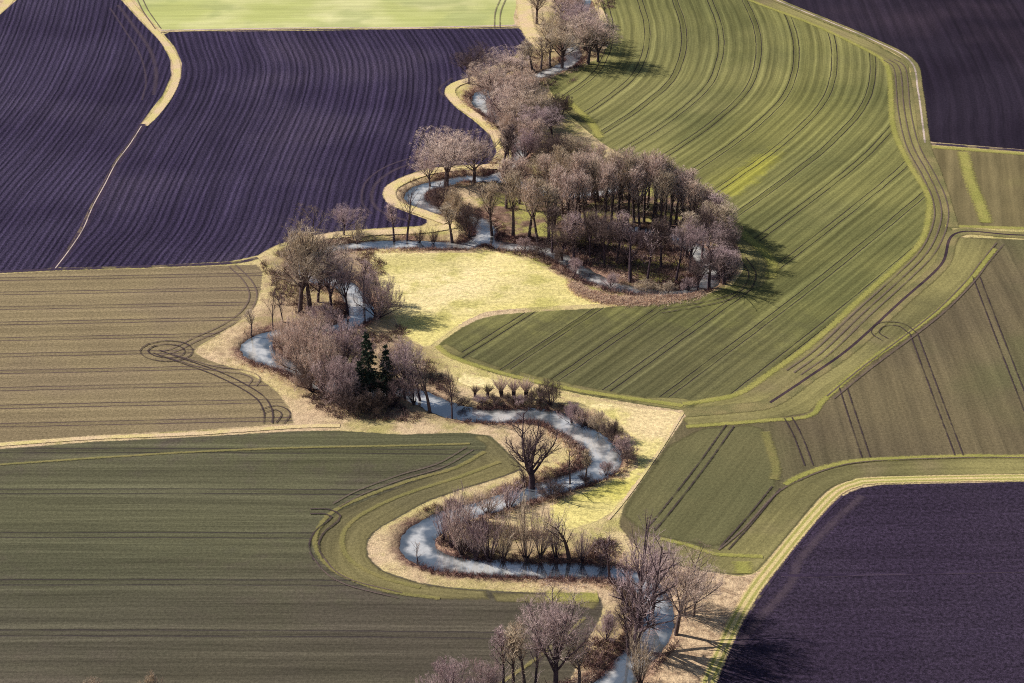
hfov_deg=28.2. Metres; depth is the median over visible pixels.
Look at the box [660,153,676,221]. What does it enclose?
wood tree
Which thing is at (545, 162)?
wood tree
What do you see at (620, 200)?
wood tree
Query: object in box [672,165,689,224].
wood tree
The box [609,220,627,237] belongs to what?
understorey bush
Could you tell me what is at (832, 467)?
wheel track
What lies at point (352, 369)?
bare bush
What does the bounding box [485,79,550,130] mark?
bare tree
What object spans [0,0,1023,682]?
ground
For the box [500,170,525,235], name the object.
wood tree
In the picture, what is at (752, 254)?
wheat headland
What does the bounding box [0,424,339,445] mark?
grass verge
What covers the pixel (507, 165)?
wood tree
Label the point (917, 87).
grass verge
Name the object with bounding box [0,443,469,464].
crop strip
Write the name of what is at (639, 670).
bare tree
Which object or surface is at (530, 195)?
wood tree
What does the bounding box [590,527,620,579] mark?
bare tree
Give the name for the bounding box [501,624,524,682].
bare tree
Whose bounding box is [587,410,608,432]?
bank bush
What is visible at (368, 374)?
spruce tree
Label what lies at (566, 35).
bare tree
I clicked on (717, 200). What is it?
wood tree
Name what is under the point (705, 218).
wood tree
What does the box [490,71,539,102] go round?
bare tree
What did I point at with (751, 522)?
wheel track
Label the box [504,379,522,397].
pollard willow
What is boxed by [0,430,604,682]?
crop field
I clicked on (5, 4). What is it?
grass strip
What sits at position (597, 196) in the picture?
wood tree
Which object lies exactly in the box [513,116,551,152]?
bare tree
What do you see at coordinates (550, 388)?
bank bush
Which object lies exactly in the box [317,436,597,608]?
crop headland
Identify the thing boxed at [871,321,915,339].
wheel track
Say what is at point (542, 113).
bare tree
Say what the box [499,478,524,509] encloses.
bank bush
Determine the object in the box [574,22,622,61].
bare tree
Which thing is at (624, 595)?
bare bush
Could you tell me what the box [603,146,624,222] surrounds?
wood tree
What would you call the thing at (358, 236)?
bare bush
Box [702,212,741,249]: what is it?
wood tree
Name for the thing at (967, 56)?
ploughed field
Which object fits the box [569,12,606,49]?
bare tree
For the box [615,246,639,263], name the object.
understorey bush
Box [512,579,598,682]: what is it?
bare tree
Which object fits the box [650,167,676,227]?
wood tree
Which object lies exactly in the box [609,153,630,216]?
wood tree
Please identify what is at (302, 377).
bare bush
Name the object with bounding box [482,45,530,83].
bare tree
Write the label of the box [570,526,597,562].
coppiced alder
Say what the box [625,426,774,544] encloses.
crop field
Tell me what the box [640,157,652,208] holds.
wood tree
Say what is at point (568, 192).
wood tree
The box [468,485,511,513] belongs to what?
bank bush
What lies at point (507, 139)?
bare tree
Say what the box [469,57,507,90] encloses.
bare tree
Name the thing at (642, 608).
bare tree
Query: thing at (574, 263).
understorey bush
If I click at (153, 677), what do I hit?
bare bush
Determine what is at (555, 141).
bare bush
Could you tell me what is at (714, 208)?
wood tree
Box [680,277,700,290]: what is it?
understorey bush
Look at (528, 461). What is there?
willow tree
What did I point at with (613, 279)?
understorey bush
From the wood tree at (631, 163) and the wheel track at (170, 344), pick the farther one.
the wood tree at (631, 163)
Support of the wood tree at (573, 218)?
on the ground
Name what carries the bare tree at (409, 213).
on the ground
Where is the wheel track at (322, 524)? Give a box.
[308,508,340,559]
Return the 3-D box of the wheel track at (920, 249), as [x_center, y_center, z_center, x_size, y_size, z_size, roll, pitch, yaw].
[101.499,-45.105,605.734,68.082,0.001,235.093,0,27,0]
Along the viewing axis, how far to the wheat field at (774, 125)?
613.10 m
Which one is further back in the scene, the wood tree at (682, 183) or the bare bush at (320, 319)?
the wood tree at (682, 183)
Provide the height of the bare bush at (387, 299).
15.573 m
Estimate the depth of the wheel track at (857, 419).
482.46 m
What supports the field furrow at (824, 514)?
on the ploughed field at (823, 625)
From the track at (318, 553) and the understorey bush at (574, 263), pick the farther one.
the understorey bush at (574, 263)
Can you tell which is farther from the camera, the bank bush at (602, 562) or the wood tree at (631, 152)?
the wood tree at (631, 152)
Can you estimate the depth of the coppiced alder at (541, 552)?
425.26 m
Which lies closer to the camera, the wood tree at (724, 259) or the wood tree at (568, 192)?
the wood tree at (724, 259)
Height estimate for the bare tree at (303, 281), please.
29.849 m
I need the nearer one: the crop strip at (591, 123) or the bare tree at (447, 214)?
the bare tree at (447, 214)
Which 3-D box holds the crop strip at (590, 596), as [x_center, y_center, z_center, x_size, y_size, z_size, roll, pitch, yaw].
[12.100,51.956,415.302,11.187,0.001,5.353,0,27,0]
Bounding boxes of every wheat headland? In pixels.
[441,344,691,408]
[562,102,769,287]
[694,0,950,406]
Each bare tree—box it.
[267,290,286,321]
[269,204,348,312]
[283,226,329,310]
[298,248,344,302]
[310,248,355,308]
[324,259,358,314]
[326,240,359,267]
[328,202,368,234]
[354,258,373,302]
[376,334,419,371]
[376,337,426,399]
[384,203,399,240]
[397,181,422,240]
[397,344,436,412]
[406,148,445,186]
[406,362,423,400]
[409,125,481,185]
[415,655,475,682]
[438,202,457,242]
[443,368,458,418]
[448,128,505,182]
[449,40,492,82]
[462,61,506,99]
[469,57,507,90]
[475,75,508,104]
[477,179,502,235]
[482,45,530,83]
[484,93,512,126]
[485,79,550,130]
[489,624,511,682]
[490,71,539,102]
[494,65,539,99]
[494,106,529,142]
[496,122,520,174]
[498,128,518,166]
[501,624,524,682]
[502,72,549,103]
[505,620,532,682]
[511,128,541,158]
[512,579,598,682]
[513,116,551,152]
[515,104,566,139]
[516,88,552,118]
[525,0,547,23]
[526,631,549,682]
[530,98,567,135]
[533,6,568,44]
[535,13,598,68]
[547,93,575,117]
[548,0,579,21]
[549,0,591,23]
[555,3,606,41]
[560,0,598,16]
[560,435,581,483]
[562,634,588,682]
[565,9,617,64]
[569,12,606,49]
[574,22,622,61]
[580,448,593,474]
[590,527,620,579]
[607,507,682,652]
[613,601,637,655]
[624,615,659,682]
[633,534,688,613]
[656,539,725,635]
[683,556,721,616]
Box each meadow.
[370,250,604,346]
[458,372,682,529]
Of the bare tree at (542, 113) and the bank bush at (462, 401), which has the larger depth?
the bare tree at (542, 113)
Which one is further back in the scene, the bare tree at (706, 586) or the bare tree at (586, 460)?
the bare tree at (586, 460)
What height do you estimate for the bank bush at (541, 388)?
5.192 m
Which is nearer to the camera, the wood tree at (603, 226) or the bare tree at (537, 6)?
the wood tree at (603, 226)
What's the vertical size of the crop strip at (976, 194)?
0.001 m
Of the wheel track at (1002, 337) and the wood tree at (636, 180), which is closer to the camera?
the wheel track at (1002, 337)
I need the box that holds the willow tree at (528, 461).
[504,406,562,488]
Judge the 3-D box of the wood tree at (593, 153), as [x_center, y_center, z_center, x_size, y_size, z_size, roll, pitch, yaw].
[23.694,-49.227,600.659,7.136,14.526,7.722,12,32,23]
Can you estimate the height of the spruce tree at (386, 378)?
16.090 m
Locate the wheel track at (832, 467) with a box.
[718,457,1023,549]
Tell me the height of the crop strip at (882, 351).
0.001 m
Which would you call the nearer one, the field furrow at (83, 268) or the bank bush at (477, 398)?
the bank bush at (477, 398)
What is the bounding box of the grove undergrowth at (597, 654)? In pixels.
[243,0,680,682]
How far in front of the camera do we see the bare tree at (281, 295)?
525.15 m
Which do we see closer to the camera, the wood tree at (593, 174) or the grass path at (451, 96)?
the wood tree at (593, 174)
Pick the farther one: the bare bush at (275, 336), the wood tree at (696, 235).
the wood tree at (696, 235)
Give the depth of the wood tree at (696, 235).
549.01 m
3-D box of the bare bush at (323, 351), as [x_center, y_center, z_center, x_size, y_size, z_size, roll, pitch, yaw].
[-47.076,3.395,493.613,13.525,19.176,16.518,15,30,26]
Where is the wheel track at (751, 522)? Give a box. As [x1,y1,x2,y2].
[720,486,780,549]
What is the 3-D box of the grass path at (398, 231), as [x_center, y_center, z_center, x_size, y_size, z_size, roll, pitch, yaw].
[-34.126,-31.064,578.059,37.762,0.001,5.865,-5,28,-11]
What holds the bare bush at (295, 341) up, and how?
on the ground
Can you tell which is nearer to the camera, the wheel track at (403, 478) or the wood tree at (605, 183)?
the wheel track at (403, 478)
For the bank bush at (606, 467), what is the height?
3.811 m
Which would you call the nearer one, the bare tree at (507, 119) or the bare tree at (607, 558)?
the bare tree at (607, 558)
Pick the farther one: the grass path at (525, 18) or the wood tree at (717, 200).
the grass path at (525, 18)
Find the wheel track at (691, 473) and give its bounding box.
[647,425,733,530]
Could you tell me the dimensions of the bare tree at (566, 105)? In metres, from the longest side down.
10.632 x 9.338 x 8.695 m
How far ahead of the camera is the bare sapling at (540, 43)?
699.54 m
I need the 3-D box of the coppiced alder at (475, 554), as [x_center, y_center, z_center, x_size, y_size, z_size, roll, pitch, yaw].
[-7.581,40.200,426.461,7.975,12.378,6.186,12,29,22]
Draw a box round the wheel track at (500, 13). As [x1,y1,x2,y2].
[494,0,505,26]
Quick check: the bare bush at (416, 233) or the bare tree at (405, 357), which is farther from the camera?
the bare bush at (416, 233)
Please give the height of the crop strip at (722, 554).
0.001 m
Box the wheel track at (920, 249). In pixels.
[787,59,948,374]
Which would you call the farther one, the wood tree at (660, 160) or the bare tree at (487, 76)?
the bare tree at (487, 76)
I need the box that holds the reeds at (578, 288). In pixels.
[562,277,707,307]
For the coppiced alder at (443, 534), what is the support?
on the ground
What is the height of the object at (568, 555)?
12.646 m
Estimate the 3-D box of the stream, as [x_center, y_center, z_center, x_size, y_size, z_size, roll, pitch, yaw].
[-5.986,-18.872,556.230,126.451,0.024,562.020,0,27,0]
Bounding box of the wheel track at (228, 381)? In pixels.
[154,350,273,422]
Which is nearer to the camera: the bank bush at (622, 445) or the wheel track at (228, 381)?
the bank bush at (622, 445)
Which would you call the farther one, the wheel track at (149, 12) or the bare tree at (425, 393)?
the wheel track at (149, 12)
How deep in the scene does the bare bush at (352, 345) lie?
495.44 m
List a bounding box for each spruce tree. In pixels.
[348,361,370,405]
[357,330,383,399]
[375,344,400,400]
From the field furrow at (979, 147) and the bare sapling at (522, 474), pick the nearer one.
the bare sapling at (522, 474)
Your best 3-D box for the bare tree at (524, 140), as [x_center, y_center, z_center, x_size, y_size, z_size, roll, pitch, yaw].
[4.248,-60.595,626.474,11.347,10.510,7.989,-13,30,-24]
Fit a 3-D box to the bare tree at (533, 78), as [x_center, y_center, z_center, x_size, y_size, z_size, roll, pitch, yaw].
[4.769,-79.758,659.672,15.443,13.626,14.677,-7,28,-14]
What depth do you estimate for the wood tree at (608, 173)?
572.85 m
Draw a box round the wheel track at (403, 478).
[333,447,472,506]
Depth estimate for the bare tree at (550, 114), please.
639.50 m
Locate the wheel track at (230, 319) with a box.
[158,265,257,354]
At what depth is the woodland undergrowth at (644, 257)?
561.00 m
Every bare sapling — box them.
[244,308,254,335]
[260,286,277,330]
[412,541,424,563]
[515,43,529,71]
[519,467,526,489]
[521,39,536,69]
[533,36,548,68]
[543,34,557,66]
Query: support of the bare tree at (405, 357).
on the ground
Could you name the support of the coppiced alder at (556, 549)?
on the ground
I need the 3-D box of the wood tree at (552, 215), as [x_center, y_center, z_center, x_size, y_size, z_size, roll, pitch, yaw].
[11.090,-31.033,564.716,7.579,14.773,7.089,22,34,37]
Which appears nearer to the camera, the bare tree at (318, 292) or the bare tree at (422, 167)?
the bare tree at (318, 292)
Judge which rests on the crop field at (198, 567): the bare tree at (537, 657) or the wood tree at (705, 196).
the bare tree at (537, 657)
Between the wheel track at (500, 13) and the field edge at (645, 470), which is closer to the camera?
the field edge at (645, 470)
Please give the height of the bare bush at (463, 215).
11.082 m
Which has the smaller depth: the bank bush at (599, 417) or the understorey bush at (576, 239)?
the bank bush at (599, 417)
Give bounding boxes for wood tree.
[494,155,518,208]
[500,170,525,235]
[510,156,531,203]
[518,177,543,244]
[521,175,547,238]
[527,151,548,190]
[536,153,555,202]
[536,182,561,240]
[541,205,563,252]
[542,212,586,260]
[545,162,567,225]
[548,143,570,218]
[553,158,571,200]
[558,173,580,221]
[560,211,586,260]
[564,153,576,202]
[565,148,591,222]
[568,162,591,213]
[571,167,594,230]
[573,152,597,206]
[581,208,600,257]
[584,151,605,217]
[588,152,601,195]
[588,209,623,266]
[589,154,604,201]
[596,159,611,210]
[596,161,619,216]
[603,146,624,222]
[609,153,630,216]
[610,181,628,212]
[610,210,633,260]
[614,213,644,281]
[615,154,643,222]
[619,144,643,222]
[626,165,649,230]
[633,227,666,280]
[639,151,656,222]
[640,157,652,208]
[645,149,670,225]
[646,151,668,228]
[648,215,671,268]
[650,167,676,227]
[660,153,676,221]
[661,221,694,280]
[665,163,683,227]
[669,215,708,273]
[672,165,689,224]
[672,172,694,232]
[677,211,700,257]
[681,178,704,232]
[683,253,718,290]
[684,167,703,227]
[689,183,716,229]
[694,205,715,258]
[696,184,706,217]
[697,238,726,287]
[699,200,722,246]
[702,190,730,230]
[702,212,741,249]
[704,239,743,279]
[710,218,743,265]
[711,244,740,284]
[715,200,738,228]
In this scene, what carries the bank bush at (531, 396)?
on the ground
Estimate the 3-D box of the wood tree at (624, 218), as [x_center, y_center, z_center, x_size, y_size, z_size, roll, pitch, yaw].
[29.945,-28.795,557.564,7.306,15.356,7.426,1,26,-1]
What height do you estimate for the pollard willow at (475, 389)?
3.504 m
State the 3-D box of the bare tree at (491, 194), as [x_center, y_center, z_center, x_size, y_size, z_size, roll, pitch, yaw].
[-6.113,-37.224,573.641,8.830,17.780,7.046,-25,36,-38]
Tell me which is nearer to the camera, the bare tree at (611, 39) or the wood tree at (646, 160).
the wood tree at (646, 160)
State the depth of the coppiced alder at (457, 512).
428.21 m
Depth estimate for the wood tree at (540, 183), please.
567.84 m
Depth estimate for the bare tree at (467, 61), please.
683.17 m
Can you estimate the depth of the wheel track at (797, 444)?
470.64 m
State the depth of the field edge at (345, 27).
741.33 m
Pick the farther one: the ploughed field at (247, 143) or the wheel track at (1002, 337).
the ploughed field at (247, 143)
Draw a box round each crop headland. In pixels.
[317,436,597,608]
[637,458,1023,573]
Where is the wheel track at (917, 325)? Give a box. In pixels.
[826,243,1003,398]
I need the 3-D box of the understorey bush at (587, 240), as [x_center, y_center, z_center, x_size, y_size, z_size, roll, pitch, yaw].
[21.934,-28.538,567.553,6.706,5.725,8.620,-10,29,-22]
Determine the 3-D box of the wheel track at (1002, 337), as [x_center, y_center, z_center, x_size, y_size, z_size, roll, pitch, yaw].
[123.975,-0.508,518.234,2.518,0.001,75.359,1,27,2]
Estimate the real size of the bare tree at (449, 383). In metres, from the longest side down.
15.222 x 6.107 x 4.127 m
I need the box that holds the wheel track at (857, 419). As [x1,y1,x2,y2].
[839,387,870,456]
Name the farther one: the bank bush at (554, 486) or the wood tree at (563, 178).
the wood tree at (563, 178)
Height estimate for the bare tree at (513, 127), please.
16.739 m
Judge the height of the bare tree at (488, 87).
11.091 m
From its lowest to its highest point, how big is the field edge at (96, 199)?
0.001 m
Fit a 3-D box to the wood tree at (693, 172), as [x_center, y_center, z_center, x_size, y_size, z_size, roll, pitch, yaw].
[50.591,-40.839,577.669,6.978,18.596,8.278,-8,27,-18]
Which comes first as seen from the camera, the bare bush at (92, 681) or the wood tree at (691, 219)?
the bare bush at (92, 681)
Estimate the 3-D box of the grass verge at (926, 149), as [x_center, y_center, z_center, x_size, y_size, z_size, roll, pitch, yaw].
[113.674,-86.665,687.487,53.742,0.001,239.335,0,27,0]
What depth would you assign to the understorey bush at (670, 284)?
543.82 m
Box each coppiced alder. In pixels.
[432,494,451,540]
[436,482,474,547]
[442,500,475,557]
[455,513,487,559]
[462,506,509,560]
[487,511,517,560]
[502,486,544,561]
[527,503,564,557]
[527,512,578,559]
[545,515,565,558]
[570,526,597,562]
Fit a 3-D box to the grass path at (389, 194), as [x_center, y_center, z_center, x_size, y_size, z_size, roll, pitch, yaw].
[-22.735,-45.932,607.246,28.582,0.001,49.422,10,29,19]
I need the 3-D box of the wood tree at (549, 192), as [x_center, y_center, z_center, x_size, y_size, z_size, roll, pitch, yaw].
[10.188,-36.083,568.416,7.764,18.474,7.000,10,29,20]
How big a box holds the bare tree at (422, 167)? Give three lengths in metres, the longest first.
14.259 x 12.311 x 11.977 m
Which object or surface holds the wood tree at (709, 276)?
on the ground
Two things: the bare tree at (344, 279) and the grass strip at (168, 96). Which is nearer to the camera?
the bare tree at (344, 279)
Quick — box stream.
[240,0,719,682]
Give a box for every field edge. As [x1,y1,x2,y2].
[55,126,141,267]
[161,25,515,30]
[607,412,683,519]
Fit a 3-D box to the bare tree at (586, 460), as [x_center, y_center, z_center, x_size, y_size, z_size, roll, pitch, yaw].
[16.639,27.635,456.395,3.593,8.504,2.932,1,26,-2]
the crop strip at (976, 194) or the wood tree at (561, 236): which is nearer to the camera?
the wood tree at (561, 236)
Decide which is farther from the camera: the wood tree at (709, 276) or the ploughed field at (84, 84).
the ploughed field at (84, 84)
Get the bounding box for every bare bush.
[83,676,103,682]
[137,669,164,682]
[266,318,299,354]
[269,310,320,372]
[286,309,327,354]
[288,322,349,398]
[291,355,327,391]
[302,300,341,327]
[306,353,357,405]
[312,315,376,373]
[330,381,369,413]
[334,357,375,401]
[344,217,366,243]
[351,262,405,319]
[353,388,392,414]
[383,372,418,407]
[397,358,422,404]
[411,226,426,242]
[426,181,455,211]
[428,228,439,243]
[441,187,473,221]
[453,202,481,237]
[464,657,505,682]
[533,132,571,162]
[558,132,591,157]
[583,143,611,162]
[591,609,619,642]
[610,576,638,611]
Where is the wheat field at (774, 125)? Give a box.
[438,0,953,410]
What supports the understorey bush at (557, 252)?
on the ground
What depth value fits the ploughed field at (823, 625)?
415.34 m
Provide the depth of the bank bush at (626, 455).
462.66 m
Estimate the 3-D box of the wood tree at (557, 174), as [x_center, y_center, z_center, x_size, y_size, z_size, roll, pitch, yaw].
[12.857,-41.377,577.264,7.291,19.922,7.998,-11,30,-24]
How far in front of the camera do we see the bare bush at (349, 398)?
482.17 m
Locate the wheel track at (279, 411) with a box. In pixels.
[260,405,290,423]
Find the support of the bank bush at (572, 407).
on the ground
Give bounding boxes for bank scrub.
[246,1,730,679]
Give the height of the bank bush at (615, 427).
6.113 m
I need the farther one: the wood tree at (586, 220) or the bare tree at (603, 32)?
the bare tree at (603, 32)
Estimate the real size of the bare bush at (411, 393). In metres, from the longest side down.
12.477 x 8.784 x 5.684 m
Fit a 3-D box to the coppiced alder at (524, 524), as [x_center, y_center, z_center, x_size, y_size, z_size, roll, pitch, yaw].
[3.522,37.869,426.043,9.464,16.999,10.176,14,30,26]
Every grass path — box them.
[325,223,455,238]
[382,164,501,223]
[445,65,510,163]
[516,0,554,51]
[592,0,609,42]
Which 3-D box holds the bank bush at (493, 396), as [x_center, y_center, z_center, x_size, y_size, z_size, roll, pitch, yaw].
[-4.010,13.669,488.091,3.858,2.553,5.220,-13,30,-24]
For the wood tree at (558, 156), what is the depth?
579.53 m
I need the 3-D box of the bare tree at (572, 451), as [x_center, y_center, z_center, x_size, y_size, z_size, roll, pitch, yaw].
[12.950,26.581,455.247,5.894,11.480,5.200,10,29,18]
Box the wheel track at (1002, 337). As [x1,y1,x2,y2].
[972,276,1023,410]
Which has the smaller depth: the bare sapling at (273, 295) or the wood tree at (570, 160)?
the bare sapling at (273, 295)
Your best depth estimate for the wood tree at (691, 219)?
557.56 m
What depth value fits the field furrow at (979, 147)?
636.08 m
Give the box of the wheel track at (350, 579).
[309,552,401,597]
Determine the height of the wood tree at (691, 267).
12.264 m
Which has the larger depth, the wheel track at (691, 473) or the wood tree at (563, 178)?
the wood tree at (563, 178)
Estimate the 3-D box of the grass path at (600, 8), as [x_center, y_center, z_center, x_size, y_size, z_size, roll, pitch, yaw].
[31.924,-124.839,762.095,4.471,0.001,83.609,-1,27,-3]
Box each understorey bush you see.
[516,236,533,251]
[528,240,551,256]
[545,246,567,263]
[562,232,583,245]
[568,257,582,273]
[578,230,599,247]
[601,272,621,289]
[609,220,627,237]
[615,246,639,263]
[627,230,651,250]
[633,277,656,290]
[653,232,672,248]
[654,280,678,294]
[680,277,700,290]
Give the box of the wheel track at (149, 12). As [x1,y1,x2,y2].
[137,0,160,27]
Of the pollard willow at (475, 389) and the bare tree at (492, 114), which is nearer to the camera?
the pollard willow at (475, 389)
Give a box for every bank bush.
[451,494,479,523]
[456,396,470,406]
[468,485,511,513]
[472,392,489,403]
[485,392,502,404]
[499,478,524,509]
[502,392,513,402]
[513,393,526,404]
[524,390,539,403]
[530,383,549,401]
[534,378,563,405]
[534,474,567,498]
[557,401,584,424]
[572,406,592,426]
[577,472,597,485]
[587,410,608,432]
[596,549,610,567]
[598,460,615,475]
[599,418,623,443]
[610,434,637,456]
[617,448,637,462]
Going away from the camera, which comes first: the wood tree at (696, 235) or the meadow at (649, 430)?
the meadow at (649, 430)
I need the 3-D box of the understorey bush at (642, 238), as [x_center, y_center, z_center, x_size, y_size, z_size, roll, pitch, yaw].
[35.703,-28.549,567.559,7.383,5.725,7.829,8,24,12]
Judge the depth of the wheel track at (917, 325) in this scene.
523.75 m
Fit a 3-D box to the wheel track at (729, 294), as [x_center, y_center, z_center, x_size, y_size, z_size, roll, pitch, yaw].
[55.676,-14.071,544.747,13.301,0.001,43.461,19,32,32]
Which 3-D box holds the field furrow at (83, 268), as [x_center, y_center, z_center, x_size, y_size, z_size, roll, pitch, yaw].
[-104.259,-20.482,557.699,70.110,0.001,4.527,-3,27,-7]
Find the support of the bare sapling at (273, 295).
on the ground
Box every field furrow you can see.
[0,257,258,272]
[51,124,145,268]
[161,26,519,32]
[717,495,843,682]
[781,569,1023,576]
[935,143,1023,151]
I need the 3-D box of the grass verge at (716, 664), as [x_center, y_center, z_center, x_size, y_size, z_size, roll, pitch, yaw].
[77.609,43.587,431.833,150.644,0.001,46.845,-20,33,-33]
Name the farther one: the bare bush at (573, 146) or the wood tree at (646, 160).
the bare bush at (573, 146)
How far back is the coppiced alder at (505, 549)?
425.57 m
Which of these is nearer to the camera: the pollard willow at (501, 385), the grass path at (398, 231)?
the pollard willow at (501, 385)
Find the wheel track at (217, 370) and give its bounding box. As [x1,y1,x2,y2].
[168,354,260,385]
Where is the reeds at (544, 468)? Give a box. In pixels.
[232,0,722,682]
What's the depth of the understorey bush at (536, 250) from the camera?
562.84 m
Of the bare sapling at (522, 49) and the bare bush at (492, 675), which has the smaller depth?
the bare bush at (492, 675)
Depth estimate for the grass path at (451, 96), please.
665.59 m
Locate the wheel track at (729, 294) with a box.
[662,257,755,312]
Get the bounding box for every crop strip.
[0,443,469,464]
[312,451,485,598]
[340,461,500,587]
[435,345,682,406]
[500,617,585,682]
[545,592,598,601]
[562,96,603,137]
[660,537,762,557]
[682,0,932,404]
[686,248,996,427]
[722,221,778,277]
[732,561,751,572]
[762,431,779,479]
[783,454,1023,484]
[958,151,990,222]
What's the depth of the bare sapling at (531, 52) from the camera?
695.43 m
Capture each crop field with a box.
[0,264,295,442]
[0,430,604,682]
[134,0,516,29]
[618,237,1023,575]
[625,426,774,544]
[932,148,1023,227]
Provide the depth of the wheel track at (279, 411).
484.54 m
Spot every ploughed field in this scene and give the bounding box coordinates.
[0,0,171,270]
[59,28,530,267]
[719,481,1023,682]
[783,0,1023,149]
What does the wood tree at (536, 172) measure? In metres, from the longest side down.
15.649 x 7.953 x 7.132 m
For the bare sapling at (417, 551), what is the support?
on the ground
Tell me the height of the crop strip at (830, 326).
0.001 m
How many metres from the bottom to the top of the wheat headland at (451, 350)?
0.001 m
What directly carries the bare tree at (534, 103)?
on the ground
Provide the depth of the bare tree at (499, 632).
383.61 m
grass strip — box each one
[0,0,13,13]
[125,0,180,125]
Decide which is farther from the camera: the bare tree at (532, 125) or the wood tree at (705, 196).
the bare tree at (532, 125)
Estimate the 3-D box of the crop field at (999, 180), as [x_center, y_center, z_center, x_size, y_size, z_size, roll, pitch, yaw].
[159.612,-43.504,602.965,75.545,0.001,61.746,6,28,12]
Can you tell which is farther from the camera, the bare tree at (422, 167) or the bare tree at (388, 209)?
the bare tree at (422, 167)
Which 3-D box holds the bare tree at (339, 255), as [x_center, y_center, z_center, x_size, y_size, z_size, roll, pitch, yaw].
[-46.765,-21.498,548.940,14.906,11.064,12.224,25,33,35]
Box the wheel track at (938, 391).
[909,332,962,454]
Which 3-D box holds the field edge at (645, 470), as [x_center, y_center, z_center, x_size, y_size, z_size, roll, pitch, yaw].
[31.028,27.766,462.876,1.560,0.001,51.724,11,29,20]
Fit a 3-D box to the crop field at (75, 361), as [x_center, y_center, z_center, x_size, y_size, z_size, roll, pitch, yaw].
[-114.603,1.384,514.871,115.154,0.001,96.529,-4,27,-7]
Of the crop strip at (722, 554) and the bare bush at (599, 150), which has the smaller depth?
the crop strip at (722, 554)
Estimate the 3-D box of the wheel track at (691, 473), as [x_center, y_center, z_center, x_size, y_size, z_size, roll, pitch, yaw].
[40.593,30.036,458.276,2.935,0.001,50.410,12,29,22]
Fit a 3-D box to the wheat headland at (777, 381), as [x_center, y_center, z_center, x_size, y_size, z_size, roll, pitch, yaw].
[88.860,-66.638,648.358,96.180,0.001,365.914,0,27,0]
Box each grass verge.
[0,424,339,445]
[682,228,1023,416]
[700,474,1023,682]
[773,0,958,227]
[777,0,925,139]
[931,145,1023,154]
[945,225,1023,228]
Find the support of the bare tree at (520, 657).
on the crop field at (198, 567)
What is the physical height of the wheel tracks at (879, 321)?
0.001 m
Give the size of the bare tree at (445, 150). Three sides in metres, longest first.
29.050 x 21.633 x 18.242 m
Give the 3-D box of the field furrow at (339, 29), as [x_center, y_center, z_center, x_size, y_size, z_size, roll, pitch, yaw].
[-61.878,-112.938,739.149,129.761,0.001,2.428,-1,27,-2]
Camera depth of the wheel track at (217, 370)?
504.08 m
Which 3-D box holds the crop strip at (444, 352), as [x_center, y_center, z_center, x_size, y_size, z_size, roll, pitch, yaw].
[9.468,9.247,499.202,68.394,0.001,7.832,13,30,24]
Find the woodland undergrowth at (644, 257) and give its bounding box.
[488,158,740,296]
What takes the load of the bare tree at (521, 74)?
on the ground
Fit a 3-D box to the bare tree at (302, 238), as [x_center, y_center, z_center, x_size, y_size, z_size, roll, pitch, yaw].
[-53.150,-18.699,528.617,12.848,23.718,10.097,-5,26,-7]
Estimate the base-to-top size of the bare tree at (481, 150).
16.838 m
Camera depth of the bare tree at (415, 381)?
486.19 m
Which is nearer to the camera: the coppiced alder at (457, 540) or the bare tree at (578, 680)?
the bare tree at (578, 680)
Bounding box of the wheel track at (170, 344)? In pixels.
[140,340,191,360]
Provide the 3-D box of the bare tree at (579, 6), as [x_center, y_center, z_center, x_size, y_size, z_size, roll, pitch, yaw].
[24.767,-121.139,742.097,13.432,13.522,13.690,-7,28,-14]
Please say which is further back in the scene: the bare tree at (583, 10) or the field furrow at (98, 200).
the bare tree at (583, 10)
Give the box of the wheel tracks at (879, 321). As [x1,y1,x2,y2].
[770,231,1023,402]
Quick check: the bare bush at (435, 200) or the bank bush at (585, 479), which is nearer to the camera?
the bank bush at (585, 479)
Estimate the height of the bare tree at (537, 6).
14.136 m
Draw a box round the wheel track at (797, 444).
[784,417,812,464]
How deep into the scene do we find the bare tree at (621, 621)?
393.45 m
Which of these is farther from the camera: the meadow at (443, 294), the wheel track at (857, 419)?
the meadow at (443, 294)
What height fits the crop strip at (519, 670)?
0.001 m
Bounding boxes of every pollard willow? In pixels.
[471,384,480,395]
[482,385,494,396]
[491,374,512,397]
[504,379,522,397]
[516,376,534,398]
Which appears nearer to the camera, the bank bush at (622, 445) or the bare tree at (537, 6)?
the bank bush at (622, 445)
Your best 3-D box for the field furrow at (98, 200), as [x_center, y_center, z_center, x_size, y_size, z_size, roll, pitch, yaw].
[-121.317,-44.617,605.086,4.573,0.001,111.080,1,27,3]
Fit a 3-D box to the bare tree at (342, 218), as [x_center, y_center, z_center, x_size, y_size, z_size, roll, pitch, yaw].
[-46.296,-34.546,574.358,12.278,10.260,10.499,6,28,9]
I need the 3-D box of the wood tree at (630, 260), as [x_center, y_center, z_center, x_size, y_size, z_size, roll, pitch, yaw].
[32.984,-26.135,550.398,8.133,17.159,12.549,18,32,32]
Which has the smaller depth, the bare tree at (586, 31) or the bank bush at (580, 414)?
the bank bush at (580, 414)
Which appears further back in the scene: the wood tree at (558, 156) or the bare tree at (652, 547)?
the wood tree at (558, 156)
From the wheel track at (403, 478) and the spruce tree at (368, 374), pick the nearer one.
the wheel track at (403, 478)
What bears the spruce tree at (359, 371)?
on the ground
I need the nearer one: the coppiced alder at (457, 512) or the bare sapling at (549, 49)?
the coppiced alder at (457, 512)

